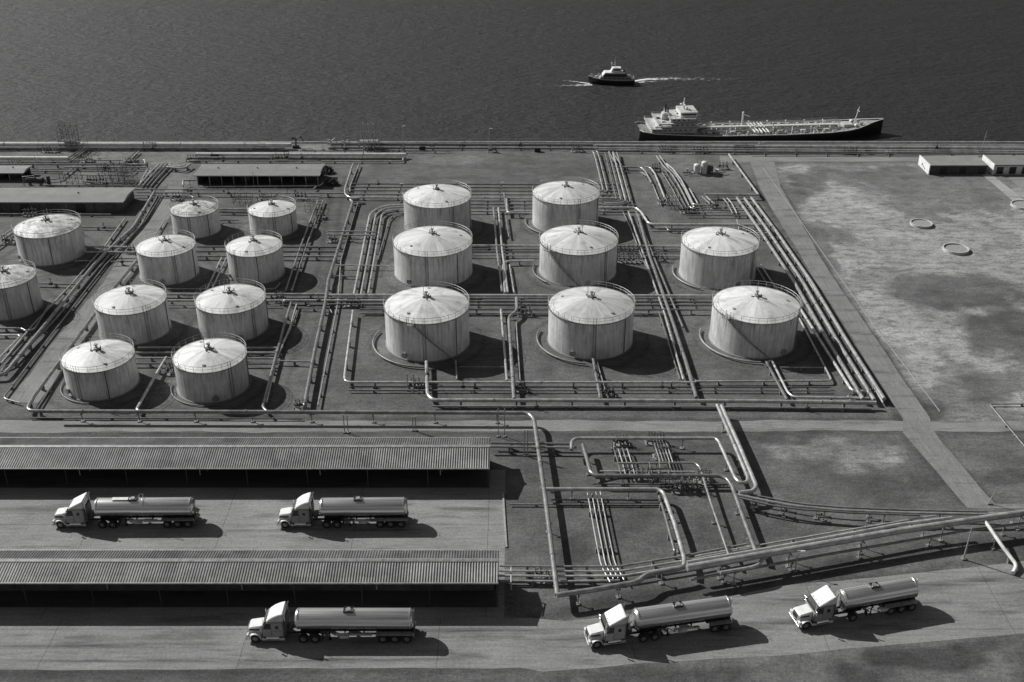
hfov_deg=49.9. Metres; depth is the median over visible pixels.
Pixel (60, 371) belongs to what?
pipeline
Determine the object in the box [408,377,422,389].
valve station
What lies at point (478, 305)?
pipeline
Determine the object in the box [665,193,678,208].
pipework tower
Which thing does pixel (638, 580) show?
pipeline
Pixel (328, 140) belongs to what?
marine crane
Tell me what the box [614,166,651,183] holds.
pipeline
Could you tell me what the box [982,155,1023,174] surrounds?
flat roofed building
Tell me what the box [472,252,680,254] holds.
pipeline
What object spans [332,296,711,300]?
pipeline
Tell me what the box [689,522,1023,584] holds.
pipeline
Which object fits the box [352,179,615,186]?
pipeline
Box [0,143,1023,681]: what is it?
ground
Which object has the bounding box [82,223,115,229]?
pipeline
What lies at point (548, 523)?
pipeline
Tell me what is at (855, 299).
kerb
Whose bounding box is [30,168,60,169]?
pipeline
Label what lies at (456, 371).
pipeline
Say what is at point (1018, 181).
hardstanding
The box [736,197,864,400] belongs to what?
pipeline
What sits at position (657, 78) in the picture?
wake foam
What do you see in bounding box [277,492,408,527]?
tanker truck
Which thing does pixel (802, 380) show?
pipeline
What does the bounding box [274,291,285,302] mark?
valve station
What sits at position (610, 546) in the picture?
pipeline
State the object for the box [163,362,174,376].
valve station
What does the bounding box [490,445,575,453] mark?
pipeline
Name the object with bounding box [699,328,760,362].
pipeline
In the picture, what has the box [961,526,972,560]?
pole
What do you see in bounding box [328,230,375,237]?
pipeline
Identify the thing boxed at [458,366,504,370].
pipeline
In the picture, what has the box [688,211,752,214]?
pipeline
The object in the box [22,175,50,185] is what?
vessel skid
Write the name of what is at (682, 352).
pipeline
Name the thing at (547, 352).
pipeline
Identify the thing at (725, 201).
pipeline
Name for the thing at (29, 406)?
pipeline
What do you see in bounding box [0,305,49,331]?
pipeline
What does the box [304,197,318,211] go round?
pipework tower
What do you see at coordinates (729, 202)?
pipeline
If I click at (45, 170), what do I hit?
pipeline
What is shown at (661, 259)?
valve station
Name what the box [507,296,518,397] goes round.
pipeline
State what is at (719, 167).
valve station
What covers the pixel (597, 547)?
pipeline
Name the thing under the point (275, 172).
warehouse
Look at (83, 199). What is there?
warehouse
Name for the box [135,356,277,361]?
pipeline
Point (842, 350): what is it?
pipeline
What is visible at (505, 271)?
pipeline
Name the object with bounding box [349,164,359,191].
pipeline
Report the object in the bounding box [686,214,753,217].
pipeline
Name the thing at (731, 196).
pipeline
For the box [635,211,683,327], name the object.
pipeline
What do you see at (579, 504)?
pipeline
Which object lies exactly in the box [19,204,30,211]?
door
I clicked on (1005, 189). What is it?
pale path
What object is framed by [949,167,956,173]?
window
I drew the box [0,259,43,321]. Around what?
storage tank
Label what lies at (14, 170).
warehouse
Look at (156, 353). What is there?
pipeline
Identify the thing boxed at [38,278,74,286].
pipeline
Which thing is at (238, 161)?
pipeline
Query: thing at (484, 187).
pipeline
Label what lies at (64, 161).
pipeline
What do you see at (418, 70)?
sea
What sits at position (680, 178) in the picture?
pipeline
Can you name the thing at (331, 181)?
bush
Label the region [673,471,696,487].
pipework tower
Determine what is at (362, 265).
pipeline
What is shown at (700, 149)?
valve station
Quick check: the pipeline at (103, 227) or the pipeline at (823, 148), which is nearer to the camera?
the pipeline at (103, 227)
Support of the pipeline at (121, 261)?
on the service road at (35, 378)
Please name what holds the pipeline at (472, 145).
on the ground at (948, 327)
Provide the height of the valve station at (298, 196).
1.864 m
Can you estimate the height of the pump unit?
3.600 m
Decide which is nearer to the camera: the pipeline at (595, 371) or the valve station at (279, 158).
the pipeline at (595, 371)
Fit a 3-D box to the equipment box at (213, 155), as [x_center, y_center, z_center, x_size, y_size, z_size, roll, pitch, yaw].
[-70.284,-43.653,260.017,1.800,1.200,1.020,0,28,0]
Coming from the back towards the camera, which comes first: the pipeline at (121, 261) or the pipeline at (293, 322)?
the pipeline at (121, 261)
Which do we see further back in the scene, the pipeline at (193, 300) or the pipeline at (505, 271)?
the pipeline at (505, 271)
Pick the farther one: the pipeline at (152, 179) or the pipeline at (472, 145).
the pipeline at (472, 145)
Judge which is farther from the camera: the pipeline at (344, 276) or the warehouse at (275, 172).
the warehouse at (275, 172)
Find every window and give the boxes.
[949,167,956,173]
[968,167,975,173]
[996,167,1003,173]
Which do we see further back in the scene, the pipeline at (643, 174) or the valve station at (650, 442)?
the pipeline at (643, 174)
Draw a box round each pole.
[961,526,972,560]
[986,488,996,504]
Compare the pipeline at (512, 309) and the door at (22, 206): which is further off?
the door at (22, 206)
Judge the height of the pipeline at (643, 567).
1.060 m
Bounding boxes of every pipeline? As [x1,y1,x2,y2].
[0,141,214,142]
[0,142,291,146]
[0,143,284,150]
[0,156,68,162]
[0,160,122,162]
[0,163,144,167]
[0,186,130,186]
[0,190,155,376]
[0,213,110,216]
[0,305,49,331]
[0,334,20,357]
[1,204,149,372]
[1,218,125,363]
[4,194,161,403]
[26,259,137,416]
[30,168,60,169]
[30,170,59,172]
[30,417,301,420]
[36,320,97,408]
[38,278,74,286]
[45,168,72,182]
[45,185,139,186]
[52,409,559,595]
[60,380,93,403]
[64,163,145,170]
[72,148,88,160]
[77,174,130,181]
[81,251,134,256]
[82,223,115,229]
[85,246,132,249]
[111,256,132,264]
[117,194,157,250]
[131,219,164,269]
[134,195,193,197]
[135,186,315,191]
[135,352,274,356]
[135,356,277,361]
[136,356,167,408]
[136,362,277,366]
[138,163,159,184]
[138,346,282,350]
[142,163,163,186]
[146,163,167,186]
[150,163,171,186]
[150,188,343,196]
[166,163,190,171]
[166,282,280,291]
[167,292,329,297]
[167,299,323,304]
[168,163,186,166]
[168,305,279,307]
[170,383,218,405]
[181,179,195,188]
[190,157,317,162]
[195,152,405,158]
[196,250,335,254]
[197,153,406,159]
[197,246,336,250]
[197,255,333,259]
[200,182,322,188]
[206,257,222,289]
[213,257,226,286]
[219,208,247,210]
[219,211,247,214]
[247,310,297,355]
[260,195,319,197]
[260,198,317,200]
[262,301,292,409]
[266,303,297,403]
[276,360,310,365]
[282,295,382,306]
[285,201,317,290]
[291,200,323,290]
[298,308,332,312]
[300,147,435,152]
[302,197,359,409]
[317,201,357,405]
[321,158,403,163]
[326,234,375,241]
[327,140,592,146]
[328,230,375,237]
[328,294,714,300]
[329,300,711,303]
[329,303,711,308]
[330,146,593,150]
[332,142,594,146]
[332,275,355,278]
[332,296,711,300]
[336,265,389,269]
[343,310,695,388]
[344,163,359,199]
[346,193,617,196]
[347,197,619,200]
[348,190,615,192]
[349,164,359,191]
[349,381,830,389]
[349,389,830,393]
[350,186,616,189]
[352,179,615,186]
[353,204,403,293]
[360,206,403,293]
[360,308,711,313]
[360,312,662,315]
[367,208,403,293]
[372,330,424,367]
[377,213,402,259]
[399,210,623,214]
[401,200,622,203]
[401,203,603,206]
[424,360,876,407]
[433,400,870,411]
[455,360,457,379]
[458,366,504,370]
[471,207,605,210]
[472,244,680,250]
[472,244,680,251]
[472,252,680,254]
[472,255,679,258]
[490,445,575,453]
[491,442,573,450]
[493,207,502,292]
[497,207,508,292]
[499,547,751,578]
[499,565,722,582]
[500,309,507,380]
[500,543,747,573]
[500,579,619,585]
[502,260,533,293]
[503,192,507,213]
[505,215,509,237]
[506,198,531,217]
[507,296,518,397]
[509,264,514,292]
[510,503,664,507]
[515,319,520,380]
[525,217,541,232]
[530,574,617,579]
[532,263,547,282]
[536,329,585,364]
[546,487,686,566]
[550,493,663,502]
[556,564,684,605]
[570,403,748,483]
[581,443,756,548]
[587,492,610,581]
[590,151,603,191]
[591,150,607,193]
[592,356,601,398]
[592,497,613,578]
[593,478,727,486]
[595,143,1023,151]
[595,147,1023,152]
[595,149,1023,155]
[595,467,669,478]
[595,491,618,578]
[596,359,607,395]
[597,143,1023,151]
[599,207,765,227]
[600,465,694,473]
[600,491,624,579]
[601,152,616,200]
[602,152,621,202]
[603,152,630,206]
[604,152,625,203]
[612,447,621,473]
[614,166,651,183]
[617,449,625,473]
[618,462,728,553]
[619,171,645,175]
[621,447,630,473]
[623,212,651,281]
[626,448,634,473]
[628,211,684,380]
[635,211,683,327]
[637,213,697,398]
[645,166,665,199]
[650,228,764,231]
[653,442,659,460]
[656,155,692,208]
[657,444,662,460]
[657,492,675,558]
[658,312,680,379]
[659,155,693,206]
[659,443,667,464]
[661,171,684,212]
[662,443,669,461]
[665,170,689,211]
[665,442,672,461]
[666,163,709,206]
[670,279,831,385]
[672,265,700,288]
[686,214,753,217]
[686,509,1023,579]
[686,516,952,572]
[687,203,748,208]
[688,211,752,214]
[689,188,698,203]
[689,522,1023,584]
[695,515,938,556]
[696,209,750,211]
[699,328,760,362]
[704,153,758,198]
[708,196,749,199]
[719,557,768,584]
[720,404,757,493]
[723,198,732,213]
[727,197,736,213]
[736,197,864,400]
[737,493,1014,522]
[740,497,919,522]
[743,197,875,400]
[745,494,987,517]
[750,153,1023,156]
[750,196,885,400]
[756,207,883,402]
[756,266,769,287]
[760,264,775,288]
[765,360,787,399]
[771,360,868,399]
[780,367,822,370]
[800,308,866,392]
[983,520,1017,574]
[990,403,1023,445]
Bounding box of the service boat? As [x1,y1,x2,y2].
[588,58,634,84]
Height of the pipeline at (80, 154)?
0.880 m
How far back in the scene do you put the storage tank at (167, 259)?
198.30 m
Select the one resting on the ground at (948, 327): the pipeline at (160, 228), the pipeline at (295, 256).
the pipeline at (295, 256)
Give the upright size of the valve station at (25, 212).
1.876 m
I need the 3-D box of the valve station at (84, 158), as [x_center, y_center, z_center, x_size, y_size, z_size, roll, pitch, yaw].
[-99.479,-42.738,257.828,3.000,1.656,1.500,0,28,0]
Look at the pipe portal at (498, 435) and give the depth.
153.73 m
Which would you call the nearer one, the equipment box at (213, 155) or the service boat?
the equipment box at (213, 155)
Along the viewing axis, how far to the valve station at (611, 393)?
163.99 m
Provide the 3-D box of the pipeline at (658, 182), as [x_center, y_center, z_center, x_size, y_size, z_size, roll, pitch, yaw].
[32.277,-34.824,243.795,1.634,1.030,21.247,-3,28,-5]
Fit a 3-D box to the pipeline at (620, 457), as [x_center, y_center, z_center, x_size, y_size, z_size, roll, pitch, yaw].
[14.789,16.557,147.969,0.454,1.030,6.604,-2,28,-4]
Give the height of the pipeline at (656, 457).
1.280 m
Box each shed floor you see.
[0,470,488,487]
[0,584,497,606]
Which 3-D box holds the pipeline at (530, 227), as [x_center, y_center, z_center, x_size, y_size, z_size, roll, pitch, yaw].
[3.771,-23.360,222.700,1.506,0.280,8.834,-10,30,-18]
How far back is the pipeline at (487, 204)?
232.39 m
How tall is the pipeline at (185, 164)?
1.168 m
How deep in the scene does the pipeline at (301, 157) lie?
259.02 m
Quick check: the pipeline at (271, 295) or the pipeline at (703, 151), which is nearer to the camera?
the pipeline at (271, 295)
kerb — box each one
[502,493,506,547]
[763,168,939,410]
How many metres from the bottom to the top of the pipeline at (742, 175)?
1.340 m
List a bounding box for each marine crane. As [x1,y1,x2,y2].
[291,135,303,147]
[327,138,336,148]
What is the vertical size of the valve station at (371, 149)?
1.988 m
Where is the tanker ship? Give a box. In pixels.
[635,98,882,140]
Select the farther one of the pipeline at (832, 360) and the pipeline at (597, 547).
the pipeline at (832, 360)
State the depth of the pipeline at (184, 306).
190.44 m
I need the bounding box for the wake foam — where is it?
[635,78,717,80]
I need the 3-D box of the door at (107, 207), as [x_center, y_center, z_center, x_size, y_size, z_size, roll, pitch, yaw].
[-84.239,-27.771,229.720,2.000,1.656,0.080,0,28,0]
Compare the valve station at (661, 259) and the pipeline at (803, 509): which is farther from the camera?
the valve station at (661, 259)
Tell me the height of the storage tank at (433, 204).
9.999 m
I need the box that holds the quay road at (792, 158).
[720,155,1023,162]
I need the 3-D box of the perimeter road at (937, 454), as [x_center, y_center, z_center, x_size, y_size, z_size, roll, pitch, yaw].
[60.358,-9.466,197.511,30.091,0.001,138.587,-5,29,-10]
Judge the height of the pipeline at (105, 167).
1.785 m
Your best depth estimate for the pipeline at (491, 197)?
235.74 m
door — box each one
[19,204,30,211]
[45,204,59,211]
[75,204,85,211]
[103,204,113,211]
[930,167,937,173]
[940,167,947,173]
[959,167,966,173]
[978,167,985,173]
[1009,167,1016,173]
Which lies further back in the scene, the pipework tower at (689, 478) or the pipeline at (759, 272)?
the pipeline at (759, 272)
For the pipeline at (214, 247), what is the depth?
212.02 m
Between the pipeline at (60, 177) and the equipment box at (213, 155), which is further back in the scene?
the equipment box at (213, 155)
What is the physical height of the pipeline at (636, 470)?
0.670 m
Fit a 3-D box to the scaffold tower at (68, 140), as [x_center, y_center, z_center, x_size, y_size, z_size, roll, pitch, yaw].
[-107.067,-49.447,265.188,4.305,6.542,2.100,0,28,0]
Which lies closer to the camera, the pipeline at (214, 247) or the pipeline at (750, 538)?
the pipeline at (750, 538)
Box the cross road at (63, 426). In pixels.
[0,420,1023,432]
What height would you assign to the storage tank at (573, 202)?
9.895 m
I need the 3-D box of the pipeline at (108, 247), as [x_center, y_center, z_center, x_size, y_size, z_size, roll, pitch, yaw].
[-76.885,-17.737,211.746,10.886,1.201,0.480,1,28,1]
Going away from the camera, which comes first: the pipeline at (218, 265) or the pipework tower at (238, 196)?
the pipeline at (218, 265)
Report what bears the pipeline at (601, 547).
on the ground at (948, 327)
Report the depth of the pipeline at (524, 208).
230.61 m
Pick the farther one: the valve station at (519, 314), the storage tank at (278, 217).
the storage tank at (278, 217)
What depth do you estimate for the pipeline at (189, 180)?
242.43 m
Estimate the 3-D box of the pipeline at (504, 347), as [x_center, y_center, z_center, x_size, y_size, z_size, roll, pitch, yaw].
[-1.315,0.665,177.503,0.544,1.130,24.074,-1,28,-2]
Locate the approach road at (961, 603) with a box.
[0,561,1023,671]
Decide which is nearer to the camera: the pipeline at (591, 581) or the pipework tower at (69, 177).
the pipeline at (591, 581)
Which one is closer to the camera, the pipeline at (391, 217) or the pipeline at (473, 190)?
the pipeline at (391, 217)
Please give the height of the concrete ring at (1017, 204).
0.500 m
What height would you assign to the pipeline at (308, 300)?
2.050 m
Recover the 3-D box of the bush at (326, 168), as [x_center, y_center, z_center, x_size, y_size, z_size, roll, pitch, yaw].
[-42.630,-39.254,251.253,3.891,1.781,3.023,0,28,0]
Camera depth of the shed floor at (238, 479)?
145.65 m
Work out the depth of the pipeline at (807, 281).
170.68 m
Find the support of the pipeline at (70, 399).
on the ground at (948, 327)
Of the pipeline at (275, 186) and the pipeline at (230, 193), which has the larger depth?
the pipeline at (275, 186)
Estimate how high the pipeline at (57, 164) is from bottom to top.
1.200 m
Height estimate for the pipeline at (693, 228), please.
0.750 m
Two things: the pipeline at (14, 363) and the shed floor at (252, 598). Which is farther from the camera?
the pipeline at (14, 363)
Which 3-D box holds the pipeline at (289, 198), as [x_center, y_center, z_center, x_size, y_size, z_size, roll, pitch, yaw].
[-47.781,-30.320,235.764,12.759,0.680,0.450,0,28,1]
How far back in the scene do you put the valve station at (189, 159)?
258.17 m
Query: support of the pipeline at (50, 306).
on the ground at (948, 327)
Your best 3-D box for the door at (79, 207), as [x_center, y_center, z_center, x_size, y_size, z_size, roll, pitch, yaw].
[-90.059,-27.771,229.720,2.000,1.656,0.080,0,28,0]
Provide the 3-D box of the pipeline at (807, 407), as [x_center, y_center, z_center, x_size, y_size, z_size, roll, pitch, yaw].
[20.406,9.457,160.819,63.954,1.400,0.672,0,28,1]
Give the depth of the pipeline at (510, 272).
199.62 m
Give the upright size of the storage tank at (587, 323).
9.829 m
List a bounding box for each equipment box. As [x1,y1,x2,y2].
[210,154,218,158]
[419,146,425,150]
[534,147,540,151]
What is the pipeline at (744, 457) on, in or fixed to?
on the ground at (948, 327)
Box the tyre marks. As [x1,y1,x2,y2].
[415,630,499,631]
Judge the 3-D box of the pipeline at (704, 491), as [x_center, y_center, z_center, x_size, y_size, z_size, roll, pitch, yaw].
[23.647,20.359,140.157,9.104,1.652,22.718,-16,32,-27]
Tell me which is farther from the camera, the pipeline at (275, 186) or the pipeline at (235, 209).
the pipeline at (275, 186)
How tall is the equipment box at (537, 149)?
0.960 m
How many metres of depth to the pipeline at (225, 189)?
240.28 m
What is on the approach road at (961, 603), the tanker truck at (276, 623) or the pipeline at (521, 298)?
the tanker truck at (276, 623)
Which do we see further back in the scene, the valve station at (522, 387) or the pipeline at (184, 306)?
the pipeline at (184, 306)
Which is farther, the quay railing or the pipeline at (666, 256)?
the quay railing
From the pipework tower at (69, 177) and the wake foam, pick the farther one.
the wake foam
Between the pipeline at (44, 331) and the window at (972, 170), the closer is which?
the pipeline at (44, 331)
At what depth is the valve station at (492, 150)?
264.05 m
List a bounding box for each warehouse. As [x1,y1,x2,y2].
[0,165,31,179]
[0,187,135,211]
[193,164,324,185]
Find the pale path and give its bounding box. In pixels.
[983,175,1023,200]
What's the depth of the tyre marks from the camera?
120.62 m
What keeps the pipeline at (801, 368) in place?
on the ground at (948, 327)
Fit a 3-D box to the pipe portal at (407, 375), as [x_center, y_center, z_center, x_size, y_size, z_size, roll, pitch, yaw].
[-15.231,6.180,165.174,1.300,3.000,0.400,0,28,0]
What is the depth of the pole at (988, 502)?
140.69 m
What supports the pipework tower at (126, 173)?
on the ground at (948, 327)
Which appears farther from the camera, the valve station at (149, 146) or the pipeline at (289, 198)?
the valve station at (149, 146)
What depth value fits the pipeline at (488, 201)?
234.13 m
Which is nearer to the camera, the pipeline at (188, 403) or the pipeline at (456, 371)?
the pipeline at (188, 403)
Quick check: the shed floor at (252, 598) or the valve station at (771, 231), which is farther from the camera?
the valve station at (771, 231)
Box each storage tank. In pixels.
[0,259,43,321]
[11,208,86,266]
[59,333,140,401]
[92,279,172,345]
[134,229,199,285]
[169,194,221,238]
[171,332,250,403]
[194,278,269,341]
[224,230,285,285]
[247,195,298,237]
[383,281,470,362]
[392,221,472,287]
[402,179,471,232]
[531,176,599,231]
[538,220,618,286]
[547,281,634,360]
[678,221,759,289]
[708,280,801,359]
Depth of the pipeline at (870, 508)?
137.94 m
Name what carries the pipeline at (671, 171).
on the ground at (948, 327)
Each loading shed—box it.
[0,437,489,486]
[0,550,511,605]
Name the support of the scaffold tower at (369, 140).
on the ground at (948, 327)
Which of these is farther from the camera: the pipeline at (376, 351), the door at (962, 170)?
the door at (962, 170)
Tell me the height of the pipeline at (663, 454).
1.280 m
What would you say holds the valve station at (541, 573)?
on the ground at (948, 327)
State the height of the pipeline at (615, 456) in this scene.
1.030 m
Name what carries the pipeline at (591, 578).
on the ground at (948, 327)
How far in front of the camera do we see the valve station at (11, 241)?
215.01 m
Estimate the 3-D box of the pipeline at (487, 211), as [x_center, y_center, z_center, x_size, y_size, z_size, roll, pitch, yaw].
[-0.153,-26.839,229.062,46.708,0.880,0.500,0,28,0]
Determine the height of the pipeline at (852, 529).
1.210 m
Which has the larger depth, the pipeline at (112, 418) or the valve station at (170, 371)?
the valve station at (170, 371)
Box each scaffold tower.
[56,123,79,149]
[356,120,379,149]
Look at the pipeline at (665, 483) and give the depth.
144.10 m
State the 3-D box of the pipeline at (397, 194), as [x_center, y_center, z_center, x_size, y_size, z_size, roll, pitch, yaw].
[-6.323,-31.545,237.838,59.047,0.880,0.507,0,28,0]
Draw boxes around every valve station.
[0,235,15,244]
[22,208,39,216]
[40,146,60,152]
[81,155,94,162]
[84,175,106,184]
[124,156,139,165]
[125,244,136,253]
[141,142,158,149]
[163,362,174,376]
[170,192,183,200]
[185,155,198,161]
[257,192,273,200]
[271,152,289,159]
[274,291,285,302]
[291,191,308,199]
[293,398,308,409]
[314,211,326,219]
[326,234,338,242]
[344,296,361,306]
[362,144,382,152]
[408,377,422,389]
[487,145,497,152]
[515,381,527,393]
[517,304,532,316]
[530,566,550,583]
[571,144,583,152]
[601,384,616,397]
[613,433,629,446]
[616,253,644,263]
[618,244,645,253]
[633,467,656,481]
[644,431,666,445]
[646,250,665,261]
[649,164,661,172]
[652,445,673,458]
[656,145,671,152]
[657,196,671,204]
[670,479,700,494]
[679,204,697,213]
[691,146,708,152]
[693,468,713,482]
[707,200,719,208]
[716,161,729,169]
[763,225,774,234]
[842,146,857,154]
[847,388,871,400]
[931,144,948,151]
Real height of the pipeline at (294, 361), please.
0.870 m
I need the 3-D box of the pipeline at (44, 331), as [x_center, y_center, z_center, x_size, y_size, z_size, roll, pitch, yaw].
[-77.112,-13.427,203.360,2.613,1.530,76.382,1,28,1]
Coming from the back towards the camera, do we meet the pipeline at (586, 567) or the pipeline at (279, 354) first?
the pipeline at (279, 354)
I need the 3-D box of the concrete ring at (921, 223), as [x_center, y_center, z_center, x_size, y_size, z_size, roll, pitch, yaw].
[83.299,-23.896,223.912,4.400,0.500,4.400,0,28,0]
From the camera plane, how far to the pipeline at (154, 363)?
171.90 m
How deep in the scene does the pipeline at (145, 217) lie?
224.11 m
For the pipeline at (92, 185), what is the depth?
241.85 m
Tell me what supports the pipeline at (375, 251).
on the ground at (948, 327)
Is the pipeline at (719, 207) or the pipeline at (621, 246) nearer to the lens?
the pipeline at (621, 246)
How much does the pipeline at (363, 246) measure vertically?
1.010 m
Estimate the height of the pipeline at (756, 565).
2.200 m
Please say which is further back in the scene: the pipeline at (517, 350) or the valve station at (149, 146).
the valve station at (149, 146)
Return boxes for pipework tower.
[59,171,81,183]
[96,161,126,182]
[116,165,137,183]
[232,193,252,204]
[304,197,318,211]
[648,458,670,485]
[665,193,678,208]
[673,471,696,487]
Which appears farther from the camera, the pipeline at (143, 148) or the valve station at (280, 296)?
the pipeline at (143, 148)
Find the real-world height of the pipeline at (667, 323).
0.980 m
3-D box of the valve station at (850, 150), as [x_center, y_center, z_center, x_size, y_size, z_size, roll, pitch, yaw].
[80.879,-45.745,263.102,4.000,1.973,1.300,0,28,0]
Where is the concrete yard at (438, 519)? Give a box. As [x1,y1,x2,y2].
[0,470,504,618]
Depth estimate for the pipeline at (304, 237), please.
211.94 m
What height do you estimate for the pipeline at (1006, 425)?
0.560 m
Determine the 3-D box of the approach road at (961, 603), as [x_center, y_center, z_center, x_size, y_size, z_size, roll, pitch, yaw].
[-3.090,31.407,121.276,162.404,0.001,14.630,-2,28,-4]
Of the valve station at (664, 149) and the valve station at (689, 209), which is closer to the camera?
the valve station at (689, 209)
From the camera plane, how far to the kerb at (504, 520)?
137.55 m
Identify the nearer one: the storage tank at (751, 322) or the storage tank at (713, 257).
the storage tank at (751, 322)
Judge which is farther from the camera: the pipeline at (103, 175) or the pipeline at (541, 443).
the pipeline at (103, 175)
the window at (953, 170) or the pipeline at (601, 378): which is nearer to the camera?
the pipeline at (601, 378)
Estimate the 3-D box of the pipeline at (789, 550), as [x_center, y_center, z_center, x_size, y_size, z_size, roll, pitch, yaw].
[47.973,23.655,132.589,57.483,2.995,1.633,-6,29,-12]
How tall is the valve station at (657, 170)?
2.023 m
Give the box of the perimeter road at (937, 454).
[750,162,1023,507]
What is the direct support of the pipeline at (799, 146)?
on the ground at (948, 327)
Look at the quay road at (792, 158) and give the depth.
260.43 m
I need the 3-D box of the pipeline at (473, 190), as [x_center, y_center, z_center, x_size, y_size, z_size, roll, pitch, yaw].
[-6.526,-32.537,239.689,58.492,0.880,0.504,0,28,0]
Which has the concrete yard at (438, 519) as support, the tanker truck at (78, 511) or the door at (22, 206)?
the tanker truck at (78, 511)
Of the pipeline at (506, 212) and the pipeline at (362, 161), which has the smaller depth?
the pipeline at (506, 212)
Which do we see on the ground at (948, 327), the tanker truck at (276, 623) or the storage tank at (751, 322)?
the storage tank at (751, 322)
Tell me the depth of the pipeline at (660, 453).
149.30 m
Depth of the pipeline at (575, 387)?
165.99 m
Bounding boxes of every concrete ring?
[910,218,932,228]
[942,243,969,254]
[1010,200,1023,209]
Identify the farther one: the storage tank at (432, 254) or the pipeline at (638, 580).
the storage tank at (432, 254)
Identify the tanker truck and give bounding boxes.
[52,492,200,527]
[246,601,415,642]
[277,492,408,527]
[583,595,732,648]
[788,576,918,628]
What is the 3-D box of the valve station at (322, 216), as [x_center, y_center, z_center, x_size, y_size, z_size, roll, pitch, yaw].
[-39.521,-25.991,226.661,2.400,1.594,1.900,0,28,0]
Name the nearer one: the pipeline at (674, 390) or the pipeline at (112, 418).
the pipeline at (112, 418)
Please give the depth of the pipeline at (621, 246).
211.96 m
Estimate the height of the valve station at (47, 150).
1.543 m
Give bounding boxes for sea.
[0,0,1023,140]
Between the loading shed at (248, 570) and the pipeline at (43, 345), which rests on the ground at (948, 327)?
the pipeline at (43, 345)
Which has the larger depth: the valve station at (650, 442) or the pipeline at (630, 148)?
the pipeline at (630, 148)
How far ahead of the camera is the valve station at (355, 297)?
190.79 m
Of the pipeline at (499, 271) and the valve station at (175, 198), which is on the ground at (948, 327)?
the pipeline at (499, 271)
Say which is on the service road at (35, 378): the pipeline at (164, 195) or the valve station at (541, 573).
the pipeline at (164, 195)
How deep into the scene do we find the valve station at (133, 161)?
256.01 m
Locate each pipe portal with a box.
[342,415,349,433]
[406,373,414,388]
[411,416,416,431]
[497,409,505,437]
[523,430,528,456]
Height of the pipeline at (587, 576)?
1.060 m
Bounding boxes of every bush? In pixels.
[323,165,333,173]
[324,178,338,185]
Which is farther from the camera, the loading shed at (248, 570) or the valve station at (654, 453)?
the valve station at (654, 453)
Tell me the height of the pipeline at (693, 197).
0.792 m
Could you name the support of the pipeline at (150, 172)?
on the ground at (948, 327)
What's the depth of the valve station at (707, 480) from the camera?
144.72 m
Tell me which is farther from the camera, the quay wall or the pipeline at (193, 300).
the quay wall
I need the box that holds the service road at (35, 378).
[6,186,184,402]
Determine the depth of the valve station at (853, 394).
163.43 m
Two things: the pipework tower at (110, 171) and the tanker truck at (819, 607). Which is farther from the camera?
the pipework tower at (110, 171)
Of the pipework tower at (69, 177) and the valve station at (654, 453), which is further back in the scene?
the pipework tower at (69, 177)
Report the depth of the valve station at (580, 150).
264.32 m
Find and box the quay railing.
[654,141,995,144]
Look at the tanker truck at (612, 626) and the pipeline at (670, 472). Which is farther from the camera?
the pipeline at (670, 472)
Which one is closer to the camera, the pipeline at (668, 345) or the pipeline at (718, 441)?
the pipeline at (718, 441)
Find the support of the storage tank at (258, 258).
on the ground at (948, 327)
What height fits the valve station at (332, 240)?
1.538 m
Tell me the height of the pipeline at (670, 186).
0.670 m
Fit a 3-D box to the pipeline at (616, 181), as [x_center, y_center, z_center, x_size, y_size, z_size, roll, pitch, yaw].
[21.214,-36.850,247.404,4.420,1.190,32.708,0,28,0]
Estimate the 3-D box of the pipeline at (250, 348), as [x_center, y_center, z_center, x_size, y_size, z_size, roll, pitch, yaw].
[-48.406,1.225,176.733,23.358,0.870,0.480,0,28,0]
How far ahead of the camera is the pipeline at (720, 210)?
229.95 m
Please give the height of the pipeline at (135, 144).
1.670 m
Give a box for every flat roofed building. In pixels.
[918,155,988,174]
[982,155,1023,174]
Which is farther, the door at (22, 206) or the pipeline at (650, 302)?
the door at (22, 206)
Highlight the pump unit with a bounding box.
[682,159,726,175]
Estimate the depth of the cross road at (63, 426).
157.09 m
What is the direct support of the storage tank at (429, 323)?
on the ground at (948, 327)
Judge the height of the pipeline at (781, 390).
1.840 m
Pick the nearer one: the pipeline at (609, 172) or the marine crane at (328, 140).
the pipeline at (609, 172)
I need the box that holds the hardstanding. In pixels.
[1006,176,1023,189]
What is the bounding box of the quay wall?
[138,141,1023,142]
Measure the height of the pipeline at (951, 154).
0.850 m
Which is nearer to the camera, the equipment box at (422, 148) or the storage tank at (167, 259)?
the storage tank at (167, 259)
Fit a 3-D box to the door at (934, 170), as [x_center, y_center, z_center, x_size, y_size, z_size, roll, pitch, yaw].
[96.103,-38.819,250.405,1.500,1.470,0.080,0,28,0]
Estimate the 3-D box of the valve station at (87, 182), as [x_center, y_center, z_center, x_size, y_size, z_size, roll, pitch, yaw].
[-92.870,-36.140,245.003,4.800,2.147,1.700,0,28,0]
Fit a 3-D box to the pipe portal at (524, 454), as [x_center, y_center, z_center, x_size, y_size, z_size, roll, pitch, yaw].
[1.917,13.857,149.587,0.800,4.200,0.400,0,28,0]
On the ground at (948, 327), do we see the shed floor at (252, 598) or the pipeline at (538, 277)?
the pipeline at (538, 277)
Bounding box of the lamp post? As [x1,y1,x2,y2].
[793,550,805,571]
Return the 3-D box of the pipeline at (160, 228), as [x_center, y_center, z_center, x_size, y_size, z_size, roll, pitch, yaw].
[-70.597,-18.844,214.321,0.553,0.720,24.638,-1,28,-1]

